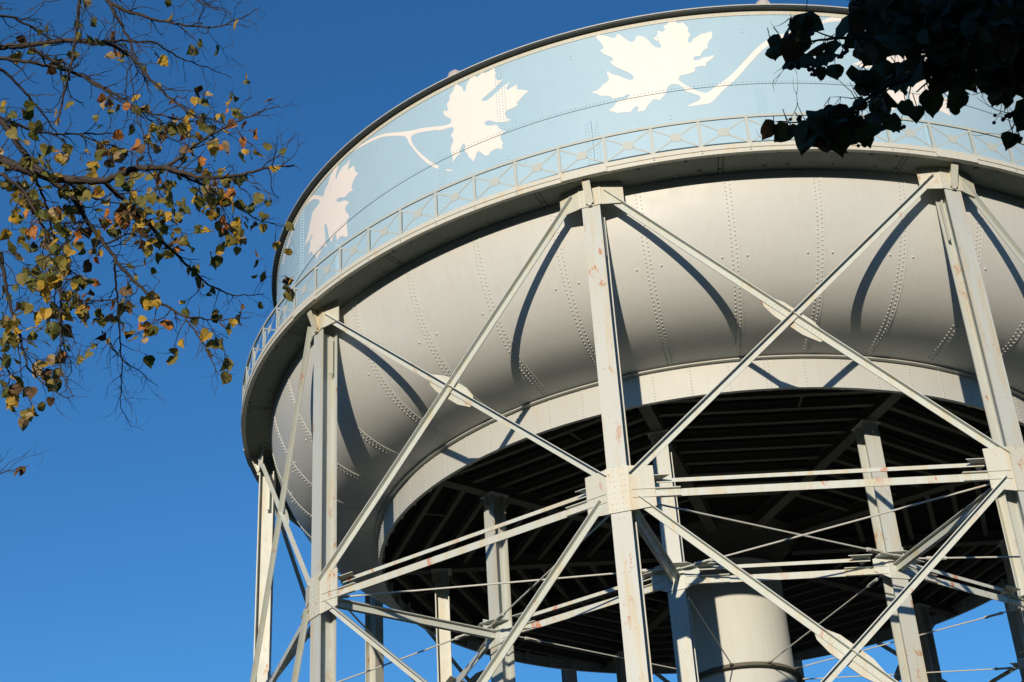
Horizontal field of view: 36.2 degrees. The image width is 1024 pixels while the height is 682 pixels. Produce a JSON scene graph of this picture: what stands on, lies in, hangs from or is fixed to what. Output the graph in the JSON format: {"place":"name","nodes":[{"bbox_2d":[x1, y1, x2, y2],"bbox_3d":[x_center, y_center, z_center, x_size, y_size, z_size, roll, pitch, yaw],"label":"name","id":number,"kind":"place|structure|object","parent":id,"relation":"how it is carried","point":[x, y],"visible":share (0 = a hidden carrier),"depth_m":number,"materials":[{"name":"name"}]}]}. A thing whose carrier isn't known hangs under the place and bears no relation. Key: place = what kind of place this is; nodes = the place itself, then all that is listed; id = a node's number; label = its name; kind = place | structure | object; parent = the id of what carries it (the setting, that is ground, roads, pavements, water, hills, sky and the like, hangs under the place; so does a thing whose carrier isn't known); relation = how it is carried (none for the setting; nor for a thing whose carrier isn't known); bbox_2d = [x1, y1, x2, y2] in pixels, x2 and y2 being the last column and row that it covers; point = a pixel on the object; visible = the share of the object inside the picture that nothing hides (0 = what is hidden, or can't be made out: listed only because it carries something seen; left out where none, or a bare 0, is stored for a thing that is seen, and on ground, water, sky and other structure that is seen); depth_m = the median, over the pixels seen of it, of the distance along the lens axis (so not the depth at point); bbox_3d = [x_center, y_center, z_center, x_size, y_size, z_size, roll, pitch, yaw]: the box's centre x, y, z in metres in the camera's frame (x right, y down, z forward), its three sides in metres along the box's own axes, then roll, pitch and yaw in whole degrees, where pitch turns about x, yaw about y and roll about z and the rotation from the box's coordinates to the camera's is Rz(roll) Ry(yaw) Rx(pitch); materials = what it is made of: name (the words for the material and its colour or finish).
{"place":"outdoors","nodes":[
{"label":"outdoors","id":0,"kind":"place"},
{"bbox_2d":[0,0,1021,681],"label":"sky","id":1,"kind":"structure","parent":0,"point":[126,555],"materials":[{"name":"blue"}]},
{"bbox_2d":[241,0,1023,681],"bbox_3d":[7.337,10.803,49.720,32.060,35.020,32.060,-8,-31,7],"label":"water tower","id":2,"kind":"structure","parent":0,"point":[637,348],"depth_m":43.48,"materials":[{"name":"white metal"}]},
{"label":"ground","id":3,"kind":"structure","parent":0,"visible":0},
{"bbox_2d":[0,0,305,475],"bbox_3d":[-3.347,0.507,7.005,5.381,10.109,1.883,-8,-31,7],"label":"linden tree","id":4,"kind":"object","parent":3,"relation":"on","point":[50,279],"visible":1,"depth_m":7.23,"materials":[{"name":"yellow plant"}]},
{"bbox_2d":[756,0,1023,157],"bbox_3d":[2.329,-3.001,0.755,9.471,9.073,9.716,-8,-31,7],"label":"linden tree","id":5,"kind":"object","parent":3,"relation":"on","point":[962,46],"visible":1,"depth_m":4.26,"materials":[{"name":"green plant"}]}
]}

